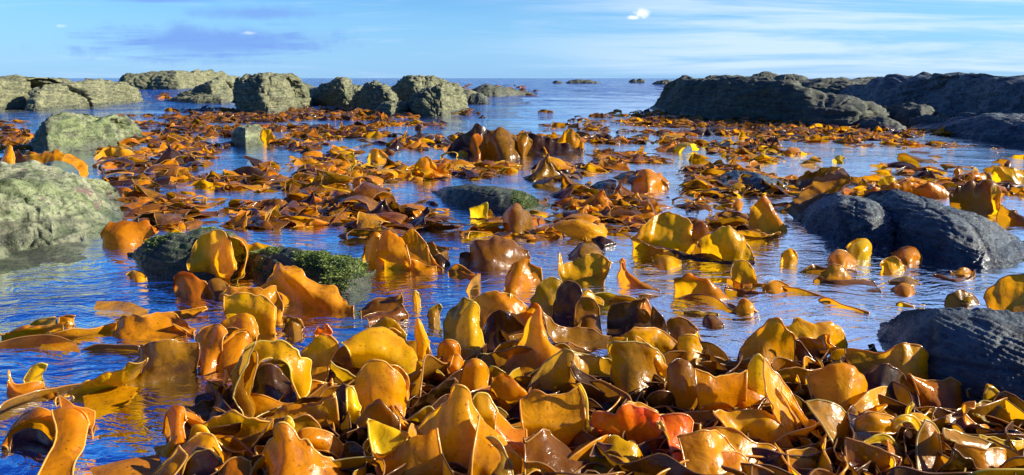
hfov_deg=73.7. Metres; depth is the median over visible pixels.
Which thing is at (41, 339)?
kelp blade
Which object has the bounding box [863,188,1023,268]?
boulder
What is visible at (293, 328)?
kelp blade
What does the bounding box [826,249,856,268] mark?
kelp blade
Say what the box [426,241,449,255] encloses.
kelp blade
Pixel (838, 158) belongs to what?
kelp blade
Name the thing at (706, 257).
kelp blade
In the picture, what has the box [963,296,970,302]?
kelp blade
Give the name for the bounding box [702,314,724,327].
kelp blade
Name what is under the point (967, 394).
kelp blade
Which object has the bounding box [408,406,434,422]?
kelp blade
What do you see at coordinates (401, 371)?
kelp blade
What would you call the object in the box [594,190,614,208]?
kelp blade
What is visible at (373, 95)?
boulder
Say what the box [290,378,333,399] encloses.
kelp blade
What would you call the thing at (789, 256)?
kelp blade
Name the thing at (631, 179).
kelp blade
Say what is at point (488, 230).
kelp blade
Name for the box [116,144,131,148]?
kelp blade
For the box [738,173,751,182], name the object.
kelp blade
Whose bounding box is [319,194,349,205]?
kelp blade
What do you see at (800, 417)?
kelp blade
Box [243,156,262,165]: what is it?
kelp blade
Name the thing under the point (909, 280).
kelp blade
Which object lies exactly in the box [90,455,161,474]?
kelp blade
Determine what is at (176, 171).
kelp blade
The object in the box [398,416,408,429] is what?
kelp blade
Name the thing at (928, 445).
kelp blade
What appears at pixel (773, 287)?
kelp blade
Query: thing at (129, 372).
kelp blade
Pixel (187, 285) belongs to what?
kelp blade
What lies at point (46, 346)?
kelp blade
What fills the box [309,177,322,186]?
kelp blade
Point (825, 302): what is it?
kelp blade
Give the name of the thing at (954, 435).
kelp blade
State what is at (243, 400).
kelp blade
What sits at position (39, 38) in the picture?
sky
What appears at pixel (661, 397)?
kelp blade
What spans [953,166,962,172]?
kelp blade
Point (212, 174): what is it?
kelp blade
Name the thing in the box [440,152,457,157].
kelp blade
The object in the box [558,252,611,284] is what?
kelp blade
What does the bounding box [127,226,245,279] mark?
boulder
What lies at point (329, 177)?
kelp blade
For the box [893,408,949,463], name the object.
kelp blade
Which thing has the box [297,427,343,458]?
kelp blade
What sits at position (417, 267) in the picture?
kelp blade
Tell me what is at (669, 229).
kelp blade
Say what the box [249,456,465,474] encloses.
kelp blade
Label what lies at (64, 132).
boulder
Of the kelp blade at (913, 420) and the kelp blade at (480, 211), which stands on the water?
the kelp blade at (480, 211)
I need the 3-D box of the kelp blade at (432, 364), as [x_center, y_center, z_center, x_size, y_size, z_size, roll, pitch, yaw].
[-0.243,0.455,2.280,0.236,0.197,0.988,8,16,32]
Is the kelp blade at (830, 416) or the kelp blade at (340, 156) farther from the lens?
the kelp blade at (340, 156)
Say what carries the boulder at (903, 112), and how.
on the water
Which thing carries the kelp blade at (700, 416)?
on the kelp blade at (582, 453)
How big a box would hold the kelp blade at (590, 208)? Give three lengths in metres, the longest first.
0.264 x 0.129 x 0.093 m
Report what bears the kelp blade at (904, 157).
on the water
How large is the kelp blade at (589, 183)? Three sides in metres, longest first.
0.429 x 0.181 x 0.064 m
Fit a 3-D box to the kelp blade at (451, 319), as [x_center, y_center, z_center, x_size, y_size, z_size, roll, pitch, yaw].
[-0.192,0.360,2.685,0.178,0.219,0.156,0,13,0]
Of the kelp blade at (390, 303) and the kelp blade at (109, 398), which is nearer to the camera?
the kelp blade at (109, 398)
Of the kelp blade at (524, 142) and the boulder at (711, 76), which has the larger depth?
the boulder at (711, 76)
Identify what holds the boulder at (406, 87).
on the water
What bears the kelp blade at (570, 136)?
on the water
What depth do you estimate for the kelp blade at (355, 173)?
6.88 m
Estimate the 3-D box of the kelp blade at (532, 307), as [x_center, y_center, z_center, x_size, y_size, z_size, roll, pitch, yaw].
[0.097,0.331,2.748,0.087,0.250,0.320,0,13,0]
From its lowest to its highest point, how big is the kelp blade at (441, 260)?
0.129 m
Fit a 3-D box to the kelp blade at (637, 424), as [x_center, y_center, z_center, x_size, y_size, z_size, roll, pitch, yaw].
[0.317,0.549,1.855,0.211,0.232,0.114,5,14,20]
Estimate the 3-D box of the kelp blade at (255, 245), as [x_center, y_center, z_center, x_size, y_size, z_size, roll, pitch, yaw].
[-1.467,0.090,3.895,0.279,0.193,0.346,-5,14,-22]
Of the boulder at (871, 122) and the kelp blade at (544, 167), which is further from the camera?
the boulder at (871, 122)
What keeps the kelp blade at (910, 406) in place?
on the kelp mass
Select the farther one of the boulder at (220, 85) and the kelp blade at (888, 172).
the boulder at (220, 85)
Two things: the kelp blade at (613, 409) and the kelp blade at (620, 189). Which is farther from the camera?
the kelp blade at (620, 189)
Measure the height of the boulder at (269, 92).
1.439 m
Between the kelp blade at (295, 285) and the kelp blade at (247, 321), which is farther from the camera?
the kelp blade at (295, 285)
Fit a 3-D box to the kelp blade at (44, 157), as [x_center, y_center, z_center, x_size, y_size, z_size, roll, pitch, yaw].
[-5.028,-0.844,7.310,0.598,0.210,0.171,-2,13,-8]
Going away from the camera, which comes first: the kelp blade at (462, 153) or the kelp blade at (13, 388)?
the kelp blade at (13, 388)
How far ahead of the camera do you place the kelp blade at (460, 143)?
9.22 m
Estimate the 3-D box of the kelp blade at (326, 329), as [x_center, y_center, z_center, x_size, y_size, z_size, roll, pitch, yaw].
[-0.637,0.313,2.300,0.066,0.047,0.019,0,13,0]
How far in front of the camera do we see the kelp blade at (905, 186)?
5.83 m
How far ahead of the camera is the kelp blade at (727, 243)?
3.83 m
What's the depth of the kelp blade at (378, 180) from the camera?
6.55 m
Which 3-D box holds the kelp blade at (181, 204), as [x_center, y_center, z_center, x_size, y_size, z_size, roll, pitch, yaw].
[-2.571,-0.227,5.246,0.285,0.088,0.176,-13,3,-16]
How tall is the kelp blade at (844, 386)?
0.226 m
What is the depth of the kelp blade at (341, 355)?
2.38 m
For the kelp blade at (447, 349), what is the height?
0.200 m
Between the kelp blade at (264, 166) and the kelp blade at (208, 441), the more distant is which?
the kelp blade at (264, 166)
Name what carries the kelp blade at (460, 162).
on the water
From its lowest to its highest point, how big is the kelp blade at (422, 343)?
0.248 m
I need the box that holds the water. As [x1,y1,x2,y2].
[0,78,1023,474]
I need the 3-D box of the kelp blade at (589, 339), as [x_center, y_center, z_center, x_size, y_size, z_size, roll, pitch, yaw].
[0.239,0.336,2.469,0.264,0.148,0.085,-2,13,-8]
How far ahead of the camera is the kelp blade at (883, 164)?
7.70 m
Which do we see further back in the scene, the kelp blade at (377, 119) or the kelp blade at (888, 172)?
the kelp blade at (377, 119)
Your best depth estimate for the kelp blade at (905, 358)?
2.24 m
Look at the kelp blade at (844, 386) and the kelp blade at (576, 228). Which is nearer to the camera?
the kelp blade at (844, 386)
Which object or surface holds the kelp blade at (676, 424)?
on the kelp blade at (881, 408)
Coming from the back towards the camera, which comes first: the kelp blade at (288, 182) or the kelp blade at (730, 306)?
the kelp blade at (288, 182)
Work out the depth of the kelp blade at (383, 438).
1.76 m
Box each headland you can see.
[650,75,894,126]
[838,71,1023,114]
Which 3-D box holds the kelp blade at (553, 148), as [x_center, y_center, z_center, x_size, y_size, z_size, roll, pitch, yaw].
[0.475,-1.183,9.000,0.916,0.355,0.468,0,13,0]
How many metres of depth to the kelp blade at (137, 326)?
2.74 m
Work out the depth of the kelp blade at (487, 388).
2.14 m
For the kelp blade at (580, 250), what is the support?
on the water
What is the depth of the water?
3.80 m
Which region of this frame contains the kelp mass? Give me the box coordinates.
[0,84,1023,474]
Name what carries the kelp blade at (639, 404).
on the kelp blade at (637, 424)
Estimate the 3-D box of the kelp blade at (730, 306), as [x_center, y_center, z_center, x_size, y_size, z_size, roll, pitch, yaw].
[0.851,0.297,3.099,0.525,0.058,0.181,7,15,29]
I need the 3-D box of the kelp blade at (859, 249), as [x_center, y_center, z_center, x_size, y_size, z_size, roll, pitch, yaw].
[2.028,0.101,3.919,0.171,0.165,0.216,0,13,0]
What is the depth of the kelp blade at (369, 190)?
5.43 m
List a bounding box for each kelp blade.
[0,321,68,339]
[0,334,143,350]
[0,362,200,410]
[0,407,54,451]
[1,145,14,163]
[6,370,58,404]
[9,428,53,452]
[13,144,28,150]
[17,148,68,163]
[23,362,47,382]
[29,316,56,325]
[37,407,89,474]
[39,342,80,352]
[49,342,75,351]
[50,306,207,337]
[57,395,95,435]
[58,314,75,322]
[62,153,88,177]
[63,357,147,397]
[83,386,137,410]
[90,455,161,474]
[93,146,134,158]
[94,301,148,315]
[98,157,134,172]
[100,220,158,244]
[112,312,195,338]
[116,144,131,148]
[118,174,153,180]
[125,270,146,280]
[125,339,199,386]
[126,157,152,164]
[131,179,161,197]
[132,164,146,173]
[151,445,187,474]
[153,145,183,164]
[153,436,177,456]
[154,213,201,225]
[160,201,195,210]
[161,405,187,448]
[163,166,190,177]
[166,422,190,443]
[172,323,193,336]
[173,271,207,297]
[177,139,190,147]
[178,432,226,474]
[180,161,200,167]
[184,350,257,420]
[184,446,222,474]
[186,229,236,279]
[186,411,205,427]
[187,424,209,441]
[191,146,214,153]
[195,323,227,375]
[195,409,273,452]
[205,170,237,179]
[205,278,229,298]
[205,369,334,434]
[208,407,255,456]
[215,456,252,474]
[217,329,251,373]
[219,285,283,325]
[220,313,259,340]
[223,292,276,335]
[225,327,238,336]
[227,166,267,175]
[229,235,248,282]
[230,339,311,411]
[230,447,264,457]
[232,342,255,416]
[240,242,270,250]
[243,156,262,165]
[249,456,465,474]
[251,363,296,402]
[254,417,264,474]
[258,164,279,171]
[258,359,343,368]
[260,378,354,419]
[261,129,275,142]
[261,262,353,312]
[262,421,349,474]
[264,392,339,429]
[280,179,310,189]
[281,316,304,342]
[284,415,294,427]
[286,183,303,202]
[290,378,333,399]
[292,414,321,431]
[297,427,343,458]
[301,335,339,381]
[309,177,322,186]
[313,168,356,185]
[313,323,332,336]
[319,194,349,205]
[328,207,345,216]
[329,360,355,383]
[334,154,362,162]
[334,346,360,375]
[335,384,352,424]
[337,195,377,210]
[340,441,375,474]
[341,327,431,392]
[345,386,361,423]
[346,160,356,171]
[349,181,392,201]
[350,169,365,181]
[353,175,382,185]
[355,359,407,417]
[356,139,386,144]
[356,399,400,445]
[357,211,414,228]
[357,293,403,314]
[358,333,522,443]
[361,232,384,268]
[363,303,408,326]
[366,115,382,124]
[366,148,387,162]
[366,418,408,474]
[370,316,406,341]
[372,428,442,474]
[376,230,410,270]
[380,148,394,153]
[388,201,432,215]
[390,364,409,399]
[391,405,407,431]
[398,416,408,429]
[400,228,442,270]
[405,206,431,227]
[406,340,416,354]
[407,138,429,147]
[407,423,422,437]
[408,378,455,418]
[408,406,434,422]
[410,259,436,273]
[412,290,420,307]
[414,156,436,175]
[414,318,430,360]
[415,124,422,129]
[417,384,487,474]
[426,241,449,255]
[427,303,442,324]
[429,381,522,405]
[432,254,450,266]
[434,345,631,408]
[435,162,450,173]
[437,339,460,362]
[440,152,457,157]
[443,297,484,339]
[444,354,463,376]
[447,123,488,154]
[447,264,475,278]
[448,159,472,167]
[454,301,484,351]
[458,150,467,155]
[458,227,501,238]
[459,252,470,263]
[459,358,488,390]
[461,340,518,368]
[466,273,480,298]
[467,235,530,269]
[467,436,513,474]
[469,133,486,156]
[469,202,487,218]
[470,415,521,474]
[472,392,498,428]
[473,290,532,329]
[483,310,524,351]
[484,127,520,158]
[490,374,527,404]
[494,410,527,460]
[502,307,561,387]
[503,203,533,233]
[504,258,542,293]
[508,367,526,389]
[511,395,621,448]
[511,451,522,473]
[516,133,532,156]
[519,386,586,445]
[523,154,559,180]
[523,428,588,473]
[523,460,552,474]
[526,303,545,326]
[526,349,575,392]
[527,133,580,156]
[530,277,561,316]
[530,471,625,474]
[532,174,580,185]
[538,197,558,209]
[542,311,611,351]
[543,155,572,169]
[552,219,607,239]
[552,280,582,327]
[557,128,583,149]
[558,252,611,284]
[560,171,588,187]
[568,240,603,260]
[568,434,607,459]
[569,361,604,393]
[571,172,593,175]
[573,351,611,376]
[573,435,643,473]
[574,297,602,333]
[576,181,591,188]
[576,383,590,431]
[582,204,599,211]
[583,290,603,305]
[587,133,613,140]
[587,407,693,437]
[588,403,662,443]
[589,441,623,461]
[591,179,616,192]
[591,236,615,247]
[593,292,638,301]
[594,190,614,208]
[596,158,610,168]
[600,361,749,435]
[606,297,649,336]
[607,192,623,199]
[607,337,627,357]
[607,340,665,402]
[609,296,634,300]
[611,182,633,198]
[613,171,634,181]
[615,404,887,474]
[617,258,660,290]
[620,327,676,352]
[624,401,658,422]
[626,169,668,188]
[631,169,669,191]
[631,211,697,253]
[634,335,667,381]
[636,237,754,263]
[638,293,749,314]
[639,298,650,314]
[646,390,676,407]
[649,306,667,333]
[651,250,681,270]
[654,141,682,151]
[656,420,670,440]
[660,355,823,449]
[660,410,819,443]
[660,413,693,461]
[663,389,703,429]
[665,359,697,409]
[666,316,698,341]
[673,142,698,152]
[673,273,728,300]
[677,334,705,367]
[677,429,736,473]
[678,179,714,187]
[681,309,719,315]
[689,153,712,159]
[691,221,709,253]
[693,422,703,431]
[694,357,751,373]
[694,368,747,409]
[698,226,755,260]
[701,403,733,410]
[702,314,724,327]
[705,426,777,474]
[712,409,793,447]
[720,450,747,474]
[724,285,767,293]
[726,277,869,313]
[728,154,739,163]
[730,260,757,284]
[733,298,758,313]
[736,317,796,366]
[736,385,768,408]
[737,230,780,238]
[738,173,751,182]
[741,155,772,159]
[745,160,763,170]
[747,353,765,396]
[748,195,787,231]
[750,463,776,474]
[762,280,790,293]
[763,357,806,446]
[768,183,788,194]
[773,433,832,474]
[776,367,821,383]
[780,248,797,264]
[780,386,821,438]
[785,167,850,221]
[785,317,847,348]
[786,447,818,474]
[788,166,840,187]
[792,356,848,474]
[794,339,813,360]
[797,338,829,357]
[798,264,856,272]
[801,156,821,164]
[805,362,867,410]
[805,399,852,452]
[809,410,908,474]
[813,276,881,291]
[818,264,852,279]
[821,301,830,304]
[824,334,839,353]
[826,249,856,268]
[830,349,844,360]
[832,155,844,162]
[844,342,928,387]
[844,437,901,470]
[845,238,871,260]
[847,412,878,444]
[850,176,875,182]
[850,386,961,467]
[853,411,900,434]
[856,375,913,474]
[863,363,921,412]
[863,433,898,449]
[864,180,919,193]
[870,169,914,175]
[872,162,891,168]
[877,175,897,184]
[879,256,906,273]
[884,440,915,472]
[888,276,920,286]
[891,245,922,263]
[891,283,914,296]
[892,414,920,430]
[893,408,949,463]
[896,302,924,305]
[897,153,937,163]
[905,402,914,413]
[908,373,963,408]
[908,397,1007,430]
[910,182,949,197]
[910,412,941,432]
[915,419,943,472]
[933,270,975,281]
[936,448,976,471]
[942,428,995,448]
[945,289,979,305]
[948,170,991,179]
[949,179,999,210]
[950,267,971,275]
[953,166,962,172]
[954,443,1008,469]
[961,401,1003,430]
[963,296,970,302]
[965,388,971,397]
[966,468,1023,474]
[972,400,1010,428]
[978,434,1023,454]
[983,273,1023,311]
[983,384,998,400]
[991,166,1023,181]
[991,185,1001,211]
[997,204,1023,225]
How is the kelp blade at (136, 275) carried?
on the water
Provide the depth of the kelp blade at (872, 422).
1.83 m
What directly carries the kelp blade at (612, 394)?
on the water
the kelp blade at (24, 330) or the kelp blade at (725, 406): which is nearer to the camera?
the kelp blade at (725, 406)
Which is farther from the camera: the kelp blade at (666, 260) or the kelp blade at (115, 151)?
the kelp blade at (115, 151)
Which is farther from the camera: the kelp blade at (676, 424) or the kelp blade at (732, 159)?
the kelp blade at (732, 159)
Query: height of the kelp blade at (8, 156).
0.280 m
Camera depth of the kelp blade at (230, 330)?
2.57 m
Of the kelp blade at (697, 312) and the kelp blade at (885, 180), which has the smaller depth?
the kelp blade at (697, 312)
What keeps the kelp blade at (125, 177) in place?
on the water
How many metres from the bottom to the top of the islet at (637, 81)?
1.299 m
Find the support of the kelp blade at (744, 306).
on the water
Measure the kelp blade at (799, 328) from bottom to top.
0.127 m
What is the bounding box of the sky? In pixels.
[0,0,1023,77]
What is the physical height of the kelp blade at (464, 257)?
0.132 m
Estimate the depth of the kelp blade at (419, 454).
1.68 m
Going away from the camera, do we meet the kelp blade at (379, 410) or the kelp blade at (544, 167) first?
the kelp blade at (379, 410)
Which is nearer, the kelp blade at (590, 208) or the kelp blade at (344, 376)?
the kelp blade at (344, 376)
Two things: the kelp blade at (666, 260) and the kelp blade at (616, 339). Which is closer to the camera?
the kelp blade at (616, 339)
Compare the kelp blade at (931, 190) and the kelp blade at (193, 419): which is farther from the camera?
the kelp blade at (931, 190)
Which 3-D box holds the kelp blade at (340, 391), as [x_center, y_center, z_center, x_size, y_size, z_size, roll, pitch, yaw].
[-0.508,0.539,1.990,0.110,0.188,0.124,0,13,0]
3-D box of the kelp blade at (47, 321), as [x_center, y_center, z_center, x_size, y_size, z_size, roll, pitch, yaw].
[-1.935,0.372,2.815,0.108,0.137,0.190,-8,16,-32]
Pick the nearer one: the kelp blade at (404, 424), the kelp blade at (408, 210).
the kelp blade at (404, 424)
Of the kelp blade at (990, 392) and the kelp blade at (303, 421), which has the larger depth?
the kelp blade at (990, 392)
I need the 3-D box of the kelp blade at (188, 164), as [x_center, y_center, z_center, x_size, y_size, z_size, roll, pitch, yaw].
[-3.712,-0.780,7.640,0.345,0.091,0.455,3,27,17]
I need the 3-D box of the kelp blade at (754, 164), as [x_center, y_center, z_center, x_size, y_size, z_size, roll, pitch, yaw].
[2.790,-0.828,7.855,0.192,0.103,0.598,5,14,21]
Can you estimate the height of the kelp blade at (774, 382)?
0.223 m
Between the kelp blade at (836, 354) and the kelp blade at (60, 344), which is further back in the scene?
the kelp blade at (60, 344)
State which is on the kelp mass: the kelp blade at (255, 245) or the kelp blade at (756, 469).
the kelp blade at (756, 469)
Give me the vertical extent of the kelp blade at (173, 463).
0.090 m
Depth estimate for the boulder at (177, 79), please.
64.05 m
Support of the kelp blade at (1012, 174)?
on the water
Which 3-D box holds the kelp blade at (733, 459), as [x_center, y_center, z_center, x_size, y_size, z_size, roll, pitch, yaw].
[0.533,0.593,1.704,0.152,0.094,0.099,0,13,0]
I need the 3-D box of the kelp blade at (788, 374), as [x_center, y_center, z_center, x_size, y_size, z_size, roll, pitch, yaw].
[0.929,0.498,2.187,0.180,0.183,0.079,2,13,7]
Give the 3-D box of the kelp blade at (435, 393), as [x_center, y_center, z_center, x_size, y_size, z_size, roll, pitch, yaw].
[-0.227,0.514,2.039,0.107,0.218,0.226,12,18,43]
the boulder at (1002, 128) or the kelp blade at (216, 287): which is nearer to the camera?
the kelp blade at (216, 287)
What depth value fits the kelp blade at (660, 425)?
1.78 m
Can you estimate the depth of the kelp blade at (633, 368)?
2.19 m
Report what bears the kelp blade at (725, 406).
on the water
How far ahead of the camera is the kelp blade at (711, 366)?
2.33 m
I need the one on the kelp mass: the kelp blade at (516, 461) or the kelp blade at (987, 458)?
the kelp blade at (987, 458)
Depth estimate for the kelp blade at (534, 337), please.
2.33 m
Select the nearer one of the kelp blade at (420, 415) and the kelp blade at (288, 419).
the kelp blade at (288, 419)
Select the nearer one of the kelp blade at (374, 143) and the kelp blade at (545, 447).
the kelp blade at (545, 447)
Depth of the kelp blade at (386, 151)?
9.09 m
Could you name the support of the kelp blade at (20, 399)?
on the water
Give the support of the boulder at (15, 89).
on the water
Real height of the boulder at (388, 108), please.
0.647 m
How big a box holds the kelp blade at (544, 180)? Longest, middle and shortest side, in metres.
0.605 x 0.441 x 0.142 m
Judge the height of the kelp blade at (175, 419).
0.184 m
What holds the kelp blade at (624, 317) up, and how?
on the water
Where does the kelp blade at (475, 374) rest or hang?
on the water
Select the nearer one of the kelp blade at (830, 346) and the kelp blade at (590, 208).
the kelp blade at (830, 346)
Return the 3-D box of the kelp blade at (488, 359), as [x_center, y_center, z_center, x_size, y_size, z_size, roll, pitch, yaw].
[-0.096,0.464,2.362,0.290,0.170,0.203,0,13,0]
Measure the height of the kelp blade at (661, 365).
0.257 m
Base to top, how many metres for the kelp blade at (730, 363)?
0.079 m
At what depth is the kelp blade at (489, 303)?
2.62 m
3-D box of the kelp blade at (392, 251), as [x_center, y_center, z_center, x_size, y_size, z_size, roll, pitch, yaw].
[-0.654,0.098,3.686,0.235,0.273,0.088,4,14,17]
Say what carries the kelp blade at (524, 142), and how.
on the water
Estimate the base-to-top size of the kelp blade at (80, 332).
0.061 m
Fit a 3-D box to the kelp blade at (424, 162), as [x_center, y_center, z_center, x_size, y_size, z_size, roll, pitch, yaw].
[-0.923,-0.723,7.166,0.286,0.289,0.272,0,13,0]
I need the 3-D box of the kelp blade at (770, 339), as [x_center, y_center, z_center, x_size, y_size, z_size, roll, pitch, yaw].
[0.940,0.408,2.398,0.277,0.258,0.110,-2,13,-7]
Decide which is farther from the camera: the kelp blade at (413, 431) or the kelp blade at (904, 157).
the kelp blade at (904, 157)
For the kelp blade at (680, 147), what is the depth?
9.36 m
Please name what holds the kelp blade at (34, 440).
on the water
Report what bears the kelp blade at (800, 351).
on the water
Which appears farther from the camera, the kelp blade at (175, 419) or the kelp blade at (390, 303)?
the kelp blade at (390, 303)
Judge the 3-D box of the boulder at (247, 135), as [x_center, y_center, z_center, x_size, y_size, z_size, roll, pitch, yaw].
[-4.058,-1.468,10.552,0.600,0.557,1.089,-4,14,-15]
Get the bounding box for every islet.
[566,79,599,82]
[629,79,644,82]
[652,79,669,84]
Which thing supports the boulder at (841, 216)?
on the water
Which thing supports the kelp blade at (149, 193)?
on the water
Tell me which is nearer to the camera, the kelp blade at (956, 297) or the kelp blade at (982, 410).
the kelp blade at (982, 410)
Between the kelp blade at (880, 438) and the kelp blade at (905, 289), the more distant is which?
the kelp blade at (905, 289)
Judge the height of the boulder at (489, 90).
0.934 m
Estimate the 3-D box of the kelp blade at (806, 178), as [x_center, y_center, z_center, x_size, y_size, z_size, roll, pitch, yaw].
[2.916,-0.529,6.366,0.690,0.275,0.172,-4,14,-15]
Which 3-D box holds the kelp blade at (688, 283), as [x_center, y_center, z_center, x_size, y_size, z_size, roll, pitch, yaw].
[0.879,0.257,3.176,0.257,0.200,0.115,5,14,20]
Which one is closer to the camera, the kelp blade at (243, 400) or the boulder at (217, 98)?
the kelp blade at (243, 400)
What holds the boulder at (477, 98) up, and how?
on the water
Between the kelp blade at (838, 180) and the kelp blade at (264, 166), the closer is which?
the kelp blade at (838, 180)
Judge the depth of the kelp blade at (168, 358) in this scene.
2.32 m
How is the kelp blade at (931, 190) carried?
on the water
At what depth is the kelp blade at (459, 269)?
3.59 m
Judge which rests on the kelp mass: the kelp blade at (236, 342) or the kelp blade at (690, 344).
the kelp blade at (690, 344)
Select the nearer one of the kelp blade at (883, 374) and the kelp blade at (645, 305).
the kelp blade at (883, 374)
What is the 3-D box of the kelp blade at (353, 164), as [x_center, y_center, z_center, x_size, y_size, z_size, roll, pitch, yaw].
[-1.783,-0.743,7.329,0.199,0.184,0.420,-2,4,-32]
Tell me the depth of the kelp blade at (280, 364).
2.40 m
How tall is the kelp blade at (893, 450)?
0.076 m
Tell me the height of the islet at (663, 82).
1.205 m
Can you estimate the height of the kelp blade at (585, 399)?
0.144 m
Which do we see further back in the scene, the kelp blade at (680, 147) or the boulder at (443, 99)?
the boulder at (443, 99)
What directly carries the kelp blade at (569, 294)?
on the water
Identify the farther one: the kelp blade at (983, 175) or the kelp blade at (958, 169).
the kelp blade at (958, 169)
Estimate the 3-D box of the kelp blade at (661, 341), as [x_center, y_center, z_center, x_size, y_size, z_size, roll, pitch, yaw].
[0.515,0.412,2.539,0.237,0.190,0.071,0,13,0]
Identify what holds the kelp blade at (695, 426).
on the kelp mass
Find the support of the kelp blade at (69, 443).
on the water
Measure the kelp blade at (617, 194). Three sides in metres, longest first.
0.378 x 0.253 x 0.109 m
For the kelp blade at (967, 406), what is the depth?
1.92 m
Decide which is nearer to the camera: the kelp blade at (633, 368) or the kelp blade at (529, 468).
the kelp blade at (529, 468)
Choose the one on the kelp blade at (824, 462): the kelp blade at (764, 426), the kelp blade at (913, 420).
the kelp blade at (764, 426)
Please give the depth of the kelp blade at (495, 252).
3.74 m
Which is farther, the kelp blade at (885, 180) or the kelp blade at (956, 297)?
the kelp blade at (885, 180)
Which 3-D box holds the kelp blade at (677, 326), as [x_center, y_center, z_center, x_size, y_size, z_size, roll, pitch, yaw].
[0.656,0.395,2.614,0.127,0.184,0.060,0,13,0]
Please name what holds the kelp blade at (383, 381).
on the water
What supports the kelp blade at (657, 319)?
on the water
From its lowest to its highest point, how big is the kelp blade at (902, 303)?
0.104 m
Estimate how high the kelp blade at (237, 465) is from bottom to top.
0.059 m
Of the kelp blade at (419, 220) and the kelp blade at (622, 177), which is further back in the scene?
the kelp blade at (622, 177)
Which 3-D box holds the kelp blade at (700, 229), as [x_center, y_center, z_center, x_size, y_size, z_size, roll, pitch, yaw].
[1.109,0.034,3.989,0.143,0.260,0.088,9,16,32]
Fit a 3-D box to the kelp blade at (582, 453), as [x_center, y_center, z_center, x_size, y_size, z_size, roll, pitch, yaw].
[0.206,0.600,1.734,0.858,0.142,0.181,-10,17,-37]
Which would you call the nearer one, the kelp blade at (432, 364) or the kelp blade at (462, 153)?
the kelp blade at (432, 364)
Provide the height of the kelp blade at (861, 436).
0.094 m
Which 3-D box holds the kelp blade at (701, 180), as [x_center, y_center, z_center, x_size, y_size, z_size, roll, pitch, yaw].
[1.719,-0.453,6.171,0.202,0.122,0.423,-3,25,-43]
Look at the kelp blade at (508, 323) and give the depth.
2.64 m
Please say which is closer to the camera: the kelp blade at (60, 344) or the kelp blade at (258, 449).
the kelp blade at (258, 449)
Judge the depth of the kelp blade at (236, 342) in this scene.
2.42 m
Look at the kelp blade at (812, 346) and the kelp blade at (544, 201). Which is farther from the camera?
the kelp blade at (544, 201)
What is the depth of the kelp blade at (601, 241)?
4.21 m
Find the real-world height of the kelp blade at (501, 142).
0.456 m
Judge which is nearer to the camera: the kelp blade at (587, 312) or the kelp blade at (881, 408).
the kelp blade at (881, 408)
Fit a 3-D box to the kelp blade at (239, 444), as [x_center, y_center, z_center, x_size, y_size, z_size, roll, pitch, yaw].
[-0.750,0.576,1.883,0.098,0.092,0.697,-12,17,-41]
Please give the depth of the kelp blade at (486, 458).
1.70 m
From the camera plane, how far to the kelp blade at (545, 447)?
1.72 m
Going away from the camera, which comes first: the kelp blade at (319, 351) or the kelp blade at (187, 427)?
the kelp blade at (187, 427)
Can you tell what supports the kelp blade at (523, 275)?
on the water
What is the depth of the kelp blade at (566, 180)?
6.38 m
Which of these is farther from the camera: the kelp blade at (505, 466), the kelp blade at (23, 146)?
the kelp blade at (23, 146)
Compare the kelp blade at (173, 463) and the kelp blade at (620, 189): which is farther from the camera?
the kelp blade at (620, 189)
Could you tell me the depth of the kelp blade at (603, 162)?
7.64 m
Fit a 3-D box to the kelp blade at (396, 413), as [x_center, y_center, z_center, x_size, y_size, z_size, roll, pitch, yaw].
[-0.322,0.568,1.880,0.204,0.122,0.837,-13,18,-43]
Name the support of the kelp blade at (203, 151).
on the water
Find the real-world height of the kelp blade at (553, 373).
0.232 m
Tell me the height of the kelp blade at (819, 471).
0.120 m
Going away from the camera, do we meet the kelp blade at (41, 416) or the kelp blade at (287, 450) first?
the kelp blade at (287, 450)
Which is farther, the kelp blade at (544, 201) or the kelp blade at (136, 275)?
the kelp blade at (544, 201)
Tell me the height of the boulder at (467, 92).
0.857 m
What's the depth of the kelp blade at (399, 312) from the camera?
2.92 m
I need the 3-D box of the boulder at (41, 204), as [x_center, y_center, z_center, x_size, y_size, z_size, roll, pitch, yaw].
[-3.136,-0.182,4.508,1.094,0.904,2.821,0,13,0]
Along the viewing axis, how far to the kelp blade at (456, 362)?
2.28 m
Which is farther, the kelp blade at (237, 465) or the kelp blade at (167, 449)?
the kelp blade at (167, 449)
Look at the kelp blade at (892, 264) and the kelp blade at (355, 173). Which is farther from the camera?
the kelp blade at (355, 173)
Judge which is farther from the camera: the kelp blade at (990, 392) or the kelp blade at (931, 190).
the kelp blade at (931, 190)
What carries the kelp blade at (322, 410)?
on the kelp mass
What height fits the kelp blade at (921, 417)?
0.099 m
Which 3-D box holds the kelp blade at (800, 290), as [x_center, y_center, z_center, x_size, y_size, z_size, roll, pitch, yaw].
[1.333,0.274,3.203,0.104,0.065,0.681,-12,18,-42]
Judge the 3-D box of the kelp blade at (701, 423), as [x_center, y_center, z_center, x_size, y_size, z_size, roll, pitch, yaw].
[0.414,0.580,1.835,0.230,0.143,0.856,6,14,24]
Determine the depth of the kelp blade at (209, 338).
2.42 m
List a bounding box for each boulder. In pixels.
[0,74,70,109]
[0,160,128,259]
[0,242,87,274]
[25,78,142,110]
[28,111,142,153]
[118,69,228,89]
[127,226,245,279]
[163,94,232,102]
[177,75,237,96]
[231,72,313,113]
[231,124,263,147]
[242,246,375,298]
[309,86,487,98]
[312,77,362,106]
[348,80,397,110]
[374,100,408,115]
[391,75,467,101]
[407,83,468,115]
[432,184,550,213]
[467,93,489,103]
[472,84,535,96]
[705,75,718,78]
[720,170,789,191]
[752,71,778,78]
[773,74,807,80]
[793,192,896,247]
[799,77,870,94]
[854,76,876,78]
[856,115,907,130]
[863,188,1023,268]
[876,307,1023,402]
[883,102,944,121]
[899,112,1023,145]

